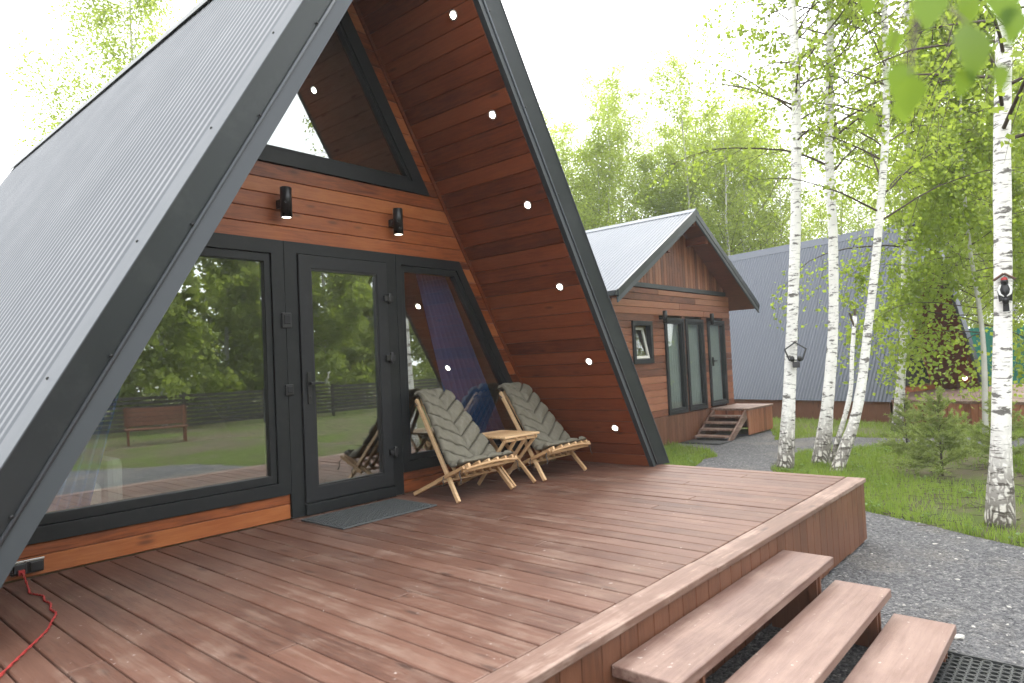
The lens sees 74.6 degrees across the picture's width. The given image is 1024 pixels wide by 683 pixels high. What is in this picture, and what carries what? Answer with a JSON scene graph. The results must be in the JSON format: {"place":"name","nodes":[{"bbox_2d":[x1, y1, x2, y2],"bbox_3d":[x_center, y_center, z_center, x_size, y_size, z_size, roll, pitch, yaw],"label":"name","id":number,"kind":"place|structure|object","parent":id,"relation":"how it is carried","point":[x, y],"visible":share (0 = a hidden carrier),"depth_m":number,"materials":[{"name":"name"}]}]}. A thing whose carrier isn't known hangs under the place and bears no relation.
{"place":"outdoors","nodes":[
{"label":"outdoors","id":0,"kind":"place"},
{"bbox_2d":[90,456,122,504],"bbox_3d":[-3.691,1.109,5.207,0.880,0.850,0.960,-4,-3,41],"label":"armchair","id":1,"kind":"object","parent":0,"point":[108,486],"visible":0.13,"depth_m":5.22,"materials":[{"name":"fabric"}]},
{"bbox_2d":[0,0,1023,327],"label":"sky","id":2,"kind":"structure","parent":0,"point":[551,36],"materials":[{"name":"white"}]},
{"bbox_2d":[664,405,1023,547],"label":"ground","id":3,"kind":"structure","parent":0,"point":[965,472],"depth_m":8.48,"materials":[{"name":"green plant"}]},
{"bbox_2d":[1,0,198,156],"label":"tall birch","id":4,"kind":"object","parent":3,"relation":"on","point":[103,22],"visible":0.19,"depth_m":22.69,"materials":[{"name":"green plant"}]},
{"bbox_2d":[0,0,669,587],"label":"frame cabin","id":5,"kind":"object","parent":3,"relation":"on","point":[164,266],"visible":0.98,"depth_m":6.28,"materials":[{"name":"metal"}]},
{"bbox_2d":[10,556,43,576],"bbox_3d":[-2.989,1.387,4.145,0.050,0.086,0.170,-4,-3,41],"label":"wall socket","id":6,"kind":"object","parent":5,"relation":"attached to","point":[36,564],"depth_m":4.14,"materials":[{"name":"black plastic"}]},
{"bbox_2d":[47,388,120,511],"bbox_3d":[-3.037,0.457,4.762,0.091,1.943,0.954,-4,-3,41],"label":"curtain","id":7,"kind":"object","parent":5,"relation":"hanging from","point":[77,488],"visible":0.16,"depth_m":4.74,"materials":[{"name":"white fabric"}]},
{"bbox_2d":[27,232,291,544],"bbox_3d":[-2.584,0.214,4.799,0.105,2.097,2.094,-4,-3,41],"label":"window","id":8,"kind":"structure","parent":5,"relation":"in","point":[70,522],"depth_m":5.32,"materials":[{"name":"black metal"}]},
{"bbox_2d":[276,186,291,218],"bbox_3d":[-1.885,-1.142,5.553,0.158,0.252,0.093,-4,-3,41],"label":"wall lamp","id":9,"kind":"object","parent":5,"relation":"attached to","point":[284,203],"visible":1,"depth_m":5.49,"materials":[{"name":"black metal"}]},
{"bbox_2d":[281,313,291,327],"bbox_3d":[-1.863,-0.175,5.557,0.030,0.125,0.085,-4,-3,41],"label":"key box","id":10,"kind":"object","parent":5,"relation":"attached to","point":[286,320],"visible":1,"depth_m":5.54,"materials":[{"name":"black plastic"}]},
{"bbox_2d":[285,384,293,395],"bbox_3d":[-1.833,0.399,5.540,0.030,0.090,0.075,-4,-3,41],"label":"light switch","id":11,"kind":"object","parent":5,"relation":"attached to","point":[289,389],"visible":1,"depth_m":5.53,"materials":[{"name":"black plastic"}]},
{"bbox_2d":[257,11,429,195],"bbox_3d":[-1.625,-2.394,6.126,0.105,1.824,2.148,-4,-3,41],"label":"window","id":12,"kind":"structure","parent":5,"relation":"in","point":[410,180],"depth_m":6.35,"materials":[{"name":"black metal"}]},
{"bbox_2d":[296,254,398,502],"bbox_3d":[-1.448,0.304,6.011,0.152,2.094,0.974,-4,-3,41],"label":"door","id":13,"kind":"structure","parent":5,"relation":"in","point":[315,491],"depth_m":5.94,"materials":[{"name":"black plastic"}]},
{"bbox_2d":[388,208,403,235],"bbox_3d":[-1.112,-1.141,6.439,0.158,0.252,0.093,-4,-3,41],"label":"wall lamp","id":14,"kind":"object","parent":5,"relation":"attached to","point":[396,223],"visible":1,"depth_m":6.38,"materials":[{"name":"black metal"}]},
{"bbox_2d":[449,9,456,20],"bbox_3d":[-0.510,-2.817,5.800,0.092,0.092,0.006,-4,28,41],"label":"downlight","id":15,"kind":"object","parent":5,"relation":"attached to","point":[452,15],"visible":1,"depth_m":5.80,"materials":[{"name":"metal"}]},
{"bbox_2d":[416,274,504,432],"bbox_3d":[-0.476,0.333,7.450,0.091,2.143,1.433,-4,-3,41],"label":"curtain","id":16,"kind":"object","parent":5,"relation":"hanging from","point":[463,380],"visible":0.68,"depth_m":7.29,"materials":[{"name":"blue fabric"}]},
{"bbox_2d":[395,254,532,471],"bbox_3d":[-0.428,0.202,7.271,0.105,2.099,2.097,-4,-3,41],"label":"window","id":17,"kind":"structure","parent":5,"relation":"in","point":[414,461],"depth_m":6.76,"materials":[{"name":"black metal"}]},
{"bbox_2d":[488,110,495,119],"bbox_3d":[-0.181,-2.060,6.111,0.092,0.092,0.006,-4,28,41],"label":"downlight","id":18,"kind":"object","parent":5,"relation":"attached to","point":[491,114],"visible":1,"depth_m":6.11,"materials":[{"name":"metal"}]},
{"bbox_2d":[523,201,531,209],"bbox_3d":[0.148,-1.303,6.422,0.092,0.092,0.006,-4,28,41],"label":"downlight","id":19,"kind":"object","parent":5,"relation":"attached to","point":[527,205],"visible":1,"depth_m":6.42,"materials":[{"name":"metal"}]},
{"bbox_2d":[556,283,563,290],"bbox_3d":[0.477,-0.546,6.732,0.092,0.092,0.006,-4,28,41],"label":"downlight","id":20,"kind":"object","parent":5,"relation":"attached to","point":[559,287],"visible":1,"depth_m":6.73,"materials":[{"name":"metal"}]},
{"bbox_2d":[585,358,592,364],"bbox_3d":[0.805,0.211,7.043,0.092,0.092,0.006,-4,28,41],"label":"downlight","id":21,"kind":"object","parent":5,"relation":"attached to","point":[588,361],"visible":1,"depth_m":7.04,"materials":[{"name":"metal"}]},
{"bbox_2d":[611,425,618,431],"bbox_3d":[1.125,0.948,7.345,0.092,0.092,0.006,-4,28,41],"label":"downlight","id":22,"kind":"object","parent":5,"relation":"attached to","point":[615,428],"visible":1,"depth_m":7.34,"materials":[{"name":"metal"}]},
{"bbox_2d":[548,113,580,182],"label":"woodland birch","id":23,"kind":"object","parent":3,"relation":"on","point":[563,138],"visible":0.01,"depth_m":44.23,"materials":[{"name":"green plant"}]},
{"bbox_2d":[537,98,608,229],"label":"woodland birch","id":24,"kind":"object","parent":3,"relation":"on","point":[566,131],"visible":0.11,"depth_m":32.63,"materials":[{"name":"green plant"}]},
{"bbox_2d":[555,118,623,229],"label":"woodland birch","id":25,"kind":"object","parent":3,"relation":"on","point":[571,140],"visible":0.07,"depth_m":32.64,"materials":[{"name":"green plant"}]},
{"bbox_2d":[561,105,651,230],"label":"woodland birch","id":26,"kind":"object","parent":3,"relation":"on","point":[604,155],"visible":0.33,"depth_m":30.47,"materials":[{"name":"green plant"}]},
{"bbox_2d":[560,41,681,228],"bbox_3d":[4.895,-5.254,30.932,7.826,15.809,7.349,-4,-2,25],"label":"woodland birch","id":27,"kind":"object","parent":3,"relation":"on","point":[611,91],"visible":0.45,"depth_m":30.51,"materials":[{"name":"green plant"}]},
{"bbox_2d":[579,67,670,223],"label":"woodland birch","id":28,"kind":"object","parent":3,"relation":"on","point":[604,101],"visible":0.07,"depth_m":35.42,"materials":[{"name":"green plant"}]},
{"bbox_2d":[603,151,662,222],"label":"woodland birch","id":29,"kind":"object","parent":3,"relation":"on","point":[629,210],"visible":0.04,"depth_m":35.80,"materials":[{"name":"green plant"}]},
{"bbox_2d":[610,120,680,221],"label":"woodland birch","id":30,"kind":"object","parent":3,"relation":"on","point":[645,169],"visible":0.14,"depth_m":33.83,"materials":[{"name":"green plant"}]},
{"bbox_2d":[629,171,695,218],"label":"woodland birch","id":31,"kind":"object","parent":3,"relation":"on","point":[667,203],"visible":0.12,"depth_m":32.59,"materials":[{"name":"green plant"}]},
{"bbox_2d":[619,130,720,235],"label":"woodland birch","id":32,"kind":"object","parent":3,"relation":"on","point":[651,173],"visible":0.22,"depth_m":33.04,"materials":[{"name":"green plant"}]},
{"bbox_2d":[585,208,759,445],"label":"gabled house","id":33,"kind":"structure","parent":3,"relation":"on","point":[679,267],"depth_m":14.01,"materials":[{"name":"brown wood"}]},
{"bbox_2d":[629,320,654,363],"bbox_3d":[2.454,0.018,12.925,0.197,0.820,0.740,-4,-3,41],"label":"window","id":34,"kind":"structure","parent":33,"relation":"in","point":[649,345],"depth_m":13.03,"materials":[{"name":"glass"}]},
{"bbox_2d":[659,310,667,322],"bbox_3d":[3.019,-0.487,13.398,0.166,0.250,0.092,-4,-3,41],"label":"wall lamp","id":35,"kind":"object","parent":33,"relation":"attached to","point":[664,317],"visible":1,"depth_m":13.34,"materials":[{"name":"black metal"}]},
{"bbox_2d":[660,324,681,409],"bbox_3d":[3.280,0.501,13.921,0.091,1.870,0.764,-4,-3,41],"label":"net curtain","id":36,"kind":"object","parent":33,"relation":"hanging from","point":[675,381],"visible":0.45,"depth_m":14.02,"materials":[{"name":"white fabric"}]},
{"bbox_2d":[662,318,688,414],"bbox_3d":[3.357,0.502,13.852,0.110,1.965,0.820,-4,-3,41],"label":"window","id":37,"kind":"structure","parent":33,"relation":"in","point":[681,333],"depth_m":14.03,"materials":[{"name":"black metal"}]},
{"bbox_2d":[688,325,701,404],"bbox_3d":[3.891,0.497,14.622,0.091,1.870,0.784,-4,-3,41],"label":"net curtain","id":38,"kind":"object","parent":33,"relation":"hanging from","point":[695,366],"visible":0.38,"depth_m":14.72,"materials":[{"name":"white fabric"}]},
{"bbox_2d":[684,319,707,410],"bbox_3d":[3.964,0.494,14.549,0.110,1.955,0.850,-4,-3,41],"label":"window","id":39,"kind":"structure","parent":33,"relation":"in","point":[700,322],"depth_m":14.74,"materials":[{"name":"black metal"}]},
{"bbox_2d":[706,313,713,324],"bbox_3d":[4.436,-0.496,15.022,0.166,0.250,0.092,-4,-3,41],"label":"wall lamp","id":40,"kind":"object","parent":33,"relation":"attached to","point":[711,319],"visible":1,"depth_m":14.96,"materials":[{"name":"black metal"}]},
{"bbox_2d":[710,326,722,399],"bbox_3d":[4.601,0.493,15.436,0.091,1.870,0.784,-4,-3,41],"label":"net curtain","id":41,"kind":"object","parent":33,"relation":"hanging from","point":[716,370],"visible":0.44,"depth_m":15.54,"materials":[{"name":"white fabric"}]},
{"bbox_2d":[704,320,728,405],"bbox_3d":[4.700,0.480,15.341,0.180,1.920,0.890,-4,-3,41],"label":"door","id":42,"kind":"structure","parent":33,"relation":"in","point":[721,324],"depth_m":15.57,"materials":[{"name":"black metal"}]},
{"bbox_2d":[642,118,709,210],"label":"woodland birch","id":43,"kind":"object","parent":3,"relation":"on","point":[670,148],"visible":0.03,"depth_m":40.87,"materials":[{"name":"green plant"}]},
{"bbox_2d":[622,38,758,254],"bbox_3d":[8.262,-6.017,31.707,7.943,17.087,8.458,-4,-2,36],"label":"woodland birch","id":44,"kind":"object","parent":3,"relation":"on","point":[673,63],"visible":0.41,"depth_m":31.89,"materials":[{"name":"green plant"}]},
{"bbox_2d":[649,115,775,253],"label":"woodland birch","id":45,"kind":"object","parent":3,"relation":"on","point":[700,175],"visible":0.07,"depth_m":34.15,"materials":[{"name":"green plant"}]},
{"bbox_2d":[666,76,774,254],"bbox_3d":[10.656,-5.738,36.833,8.207,16.683,8.562,-2,-2,-24],"label":"woodland birch","id":46,"kind":"object","parent":3,"relation":"on","point":[716,97],"visible":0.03,"depth_m":35.66,"materials":[{"name":"green plant"}]},
{"bbox_2d":[660,84,815,255],"bbox_3d":[9.992,-4.595,30.078,7.083,13.984,6.639,-4,-3,41],"label":"woodland birch","id":47,"kind":"object","parent":3,"relation":"on","point":[720,197],"visible":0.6,"depth_m":29.76,"materials":[{"name":"green plant"}]},
{"bbox_2d":[682,110,804,253],"bbox_3d":[11.367,-4.214,32.127,6.704,13.235,6.283,-3,-2,18],"label":"woodland birch","id":48,"kind":"object","parent":3,"relation":"on","point":[760,186],"visible":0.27,"depth_m":31.58,"materials":[{"name":"green plant"}]},
{"bbox_2d":[713,126,807,244],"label":"woodland birch","id":49,"kind":"object","parent":3,"relation":"on","point":[756,188],"depth_m":37.12,"materials":[{"name":"green plant"}]},
{"bbox_2d":[701,64,839,250],"bbox_3d":[12.944,-6.113,35.641,8.476,17.122,7.959,-4,-3,38],"label":"woodland birch","id":50,"kind":"object","parent":3,"relation":"on","point":[753,103],"visible":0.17,"depth_m":35.37,"materials":[{"name":"green plant"}]},
{"bbox_2d":[732,114,848,248],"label":"woodland birch","id":51,"kind":"object","parent":3,"relation":"on","point":[779,191],"visible":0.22,"depth_m":32.98,"materials":[{"name":"green plant"}]},
{"bbox_2d":[784,185,839,239],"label":"woodland birch","id":52,"kind":"object","parent":3,"relation":"on","point":[816,205],"visible":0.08,"depth_m":40.27,"materials":[{"name":"green plant"}]},
{"bbox_2d":[641,0,983,469],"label":"birch tree","id":53,"kind":"object","parent":3,"relation":"on","point":[786,452],"visible":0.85,"depth_m":10.00,"materials":[{"name":"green plant"}]},
{"bbox_2d":[784,342,806,367],"bbox_3d":[4.176,0.193,9.895,0.312,0.383,0.090,-3,-2,23],"label":"trunk lantern","id":54,"kind":"object","parent":53,"relation":"attached to","point":[796,363],"visible":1,"depth_m":9.86,"materials":[{"name":"black plastic"}]},
{"bbox_2d":[634,0,1017,464],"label":"birch tree","id":55,"kind":"object","parent":3,"relation":"on","point":[823,443],"visible":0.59,"depth_m":10.31,"materials":[{"name":"green plant"}]},
{"bbox_2d":[782,118,875,238],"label":"woodland birch","id":56,"kind":"object","parent":3,"relation":"on","point":[840,229],"visible":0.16,"depth_m":35.89,"materials":[{"name":"green plant"}]},
{"bbox_2d":[826,309,856,468],"bbox_3d":[4.908,0.732,10.018,0.562,2.403,0.099,-3,-2,16],"label":"birch snag","id":57,"kind":"object","parent":3,"relation":"on","point":[847,403],"visible":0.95,"depth_m":9.98,"materials":[{"name":"white plant"}]},
{"bbox_2d":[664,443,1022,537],"bbox_3d":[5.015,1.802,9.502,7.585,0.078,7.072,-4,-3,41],"label":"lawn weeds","id":58,"kind":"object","parent":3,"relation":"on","point":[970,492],"visible":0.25,"depth_m":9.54,"materials":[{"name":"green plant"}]},
{"bbox_2d":[673,446,1023,542],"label":"fallen twigs","id":59,"kind":"object","parent":3,"relation":"on","point":[983,506],"visible":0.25,"depth_m":8.03,"materials":[{"name":"brown plant"}]},
{"bbox_2d":[718,222,981,422],"bbox_3d":[8.360,-0.441,20.929,5.402,5.086,9.060,-1,-2,-35],"label":"frame cabin","id":60,"kind":"object","parent":3,"relation":"on","point":[757,350],"visible":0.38,"depth_m":18.66,"materials":[{"name":"grey metal"}]},
{"bbox_2d":[905,331,929,385],"bbox_3d":[11.385,0.302,18.935,1.450,1.800,0.045,-1,-2,-35],"label":"window","id":61,"kind":"structure","parent":60,"relation":"in","point":[908,374],"depth_m":18.87,"materials":[{"name":"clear glass"}]},
{"bbox_2d":[824,185,886,235],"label":"woodland birch","id":62,"kind":"object","parent":3,"relation":"on","point":[859,220],"visible":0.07,"depth_m":37.81,"materials":[{"name":"green plant"}]},
{"bbox_2d":[723,0,1023,470],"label":"birch tree","id":63,"kind":"object","parent":3,"relation":"on","point":[842,455],"visible":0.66,"depth_m":9.71,"materials":[{"name":"green plant"}]},
{"bbox_2d":[825,100,957,280],"bbox_3d":[19.103,-5.513,34.488,7.557,15.265,7.096,-4,-2,28],"label":"woodland birch","id":64,"kind":"object","parent":3,"relation":"on","point":[872,172],"visible":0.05,"depth_m":34.85,"materials":[{"name":"green plant"}]},
{"bbox_2d":[765,0,1023,430],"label":"birch tree","id":65,"kind":"object","parent":3,"relation":"on","point":[899,390],"visible":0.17,"depth_m":14.07,"materials":[{"name":"green plant"}]},
{"bbox_2d":[878,397,934,442],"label":"spruce sapling","id":66,"kind":"object","parent":3,"relation":"on","point":[897,421],"visible":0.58,"depth_m":12.35,"materials":[{"name":"green plant"}]},
{"bbox_2d":[816,0,1023,528],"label":"birch tree","id":67,"kind":"object","parent":3,"relation":"on","point":[1000,498],"visible":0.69,"depth_m":6.42,"materials":[{"name":"green plant"}]},
{"bbox_2d":[992,273,1015,311],"bbox_3d":[4.656,-0.466,6.345,0.184,0.364,0.149,-4,-2,36],"label":"woodpecker ornament","id":68,"kind":"object","parent":67,"relation":"attached to","point":[1005,292],"visible":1,"depth_m":6.34,"materials":[{"name":"black plastic"}]},
{"bbox_2d":[822,0,1023,433],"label":"birch tree","id":69,"kind":"object","parent":3,"relation":"on","point":[941,211],"visible":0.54,"depth_m":13.06,"materials":[{"name":"green plant"}]},
{"bbox_2d":[877,385,982,479],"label":"spruce sapling","id":70,"kind":"object","parent":3,"relation":"on","point":[915,452],"visible":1,"depth_m":9.02,"materials":[{"name":"green plant"}]},
{"bbox_2d":[838,0,1023,327],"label":"woodland birch","id":71,"kind":"object","parent":3,"relation":"on","point":[985,257],"visible":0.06,"depth_m":25.96,"materials":[{"name":"green plant"}]},
{"bbox_2d":[892,120,992,326],"bbox_3d":[22.581,-5.303,35.497,7.188,14.610,7.498,-3,-2,23],"label":"woodland birch","id":72,"kind":"object","parent":3,"relation":"on","point":[957,262],"visible":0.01,"depth_m":35.13,"materials":[{"name":"green plant"}]},
{"bbox_2d":[885,104,1022,327],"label":"woodland birch","id":73,"kind":"object","parent":3,"relation":"on","point":[966,264],"visible":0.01,"depth_m":30.54,"materials":[{"name":"green plant"}]},
{"bbox_2d":[891,384,1023,427],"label":"deck","id":74,"kind":"structure","parent":3,"relation":"on","point":[975,414],"depth_m":14.55,"materials":[{"name":"brown wood"}]},
{"bbox_2d":[936,35,1023,327],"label":"woodland birch","id":75,"kind":"object","parent":3,"relation":"on","point":[986,263],"visible":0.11,"depth_m":24.00,"materials":[{"name":"green plant"}]},
{"bbox_2d":[956,58,1020,321],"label":"woodland birch","id":76,"kind":"object","parent":3,"relation":"on","point":[981,219],"visible":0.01,"depth_m":35.13,"materials":[{"name":"green plant"}]},
{"bbox_2d":[956,396,1023,458],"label":"spruce sapling","id":77,"kind":"object","parent":3,"relation":"on","point":[985,440],"visible":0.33,"depth_m":9.53,"materials":[{"name":"green plant"}]},
{"bbox_2d":[960,196,1022,324],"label":"woodland birch","id":78,"kind":"object","parent":3,"relation":"on","point":[982,306],"depth_m":43.22,"materials":[{"name":"green plant"}]},
{"bbox_2d":[967,95,1023,323],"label":"woodland birch","id":79,"kind":"object","parent":3,"relation":"on","point":[986,282],"depth_m":30.85,"materials":[{"name":"green plant"}]},
{"bbox_2d":[969,325,1023,386],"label":"green fence","id":80,"kind":"object","parent":3,"relation":"on","point":[989,343],"visible":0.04,"depth_m":22.94,"materials":[{"name":"metal"}]},
{"bbox_2d":[982,47,1023,323],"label":"woodland birch","id":81,"kind":"object","parent":3,"relation":"on","point":[1023,199],"visible":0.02,"depth_m":27.86,"materials":[{"name":"green plant"}]},
{"bbox_2d":[679,430,1023,682],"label":"gravel path","id":82,"kind":"structure","parent":0,"point":[758,452],"depth_m":5.14,"materials":[{"name":"grey gravel"}]},
{"bbox_2d":[0,460,866,682],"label":"wooden deck","id":83,"kind":"structure","parent":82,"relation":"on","point":[567,571],"depth_m":3.74,"materials":[{"name":"brown wood"}]},
{"bbox_2d":[0,569,56,676],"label":"extension cord","id":84,"kind":"object","parent":83,"relation":"on","point":[21,572],"visible":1,"depth_m":3.39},
{"bbox_2d":[301,498,436,529],"bbox_3d":[-1.175,1.421,5.596,0.580,0.016,0.950,-4,-3,41],"label":"door mat","id":85,"kind":"object","parent":83,"relation":"on","point":[362,514],"depth_m":5.52,"materials":[{"name":"black blue-grey woven fabric"}]},
{"bbox_2d":[413,388,519,502],"bbox_3d":[-0.487,0.929,6.303,0.877,0.988,0.789,-4,-3,41],"label":"folding chair","id":86,"kind":"object","parent":83,"relation":"on","point":[465,446],"visible":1,"depth_m":6.25,"materials":[{"name":"grey fabric"}]},
{"bbox_2d":[477,430,539,487],"bbox_3d":[-0.074,1.165,6.697,0.531,0.499,0.520,-4,-3,41],"label":"folding table","id":87,"kind":"object","parent":83,"relation":"on","point":[504,436],"visible":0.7,"depth_m":6.66,"materials":[{"name":"brown wood"}]},
{"bbox_2d":[497,382,592,480],"bbox_3d":[0.301,0.924,7.188,0.877,0.988,0.789,-4,-3,41],"label":"folding chair","id":88,"kind":"object","parent":83,"relation":"on","point":[533,413],"visible":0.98,"depth_m":7.15,"materials":[{"name":"grey fabric"}]},
{"bbox_2d":[680,439,730,444],"bbox_3d":[3.944,2.040,13.666,0.840,0.020,0.600,-4,-3,41],"label":"foot mat","id":89,"kind":"object","parent":82,"relation":"on","point":[710,442],"visible":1,"depth_m":13.58,"materials":[{"name":"black rubber"}]},
{"bbox_2d":[695,410,746,440],"bbox_3d":[4.413,1.767,14.259,0.760,0.565,1.042,-4,-3,41],"label":"porch stair","id":90,"kind":"object","parent":82,"relation":"on","point":[709,421],"visible":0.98,"depth_m":14.18,"materials":[{"name":"brown wood"}]},
{"bbox_2d":[710,403,772,434],"bbox_3d":[5.198,1.738,15.192,0.920,0.565,1.450,-4,-3,41],"label":"porch","id":91,"kind":"object","parent":82,"relation":"on","point":[759,417],"visible":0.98,"depth_m":14.84,"materials":[{"name":"brown wood"}]},
{"bbox_2d":[612,550,956,682],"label":"deck steps","id":92,"kind":"structure","parent":82,"relation":"on","point":[817,636],"depth_m":3.48,"materials":[{"name":"brown wood"}]},
{"bbox_2d":[870,522,1023,653],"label":"pale pebbles","id":93,"kind":"object","parent":82,"relation":"on","point":[959,579],"visible":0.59,"depth_m":5.20,"materials":[{"name":"stone"}]},
{"bbox_2d":[954,634,964,639],"bbox_3d":[2.673,1.768,4.028,0.062,0.022,0.075,-4,-3,41],"label":"flat stone","id":94,"kind":"object","parent":82,"relation":"on","point":[958,636],"visible":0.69,"depth_m":4.01,"materials":[{"name":"white stone"}]},
{"bbox_2d":[933,651,1023,682],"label":"rubber mat","id":95,"kind":"object","parent":82,"relation":"on","point":[955,667],"visible":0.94,"depth_m":3.56,"materials":[{"name":"black rubber"}]},
{"bbox_2d":[860,0,1023,133],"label":"leafy twig","id":96,"kind":"object","parent":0,"point":[973,46],"visible":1,"depth_m":0.62,"materials":[{"name":"green plant"}]}
]}

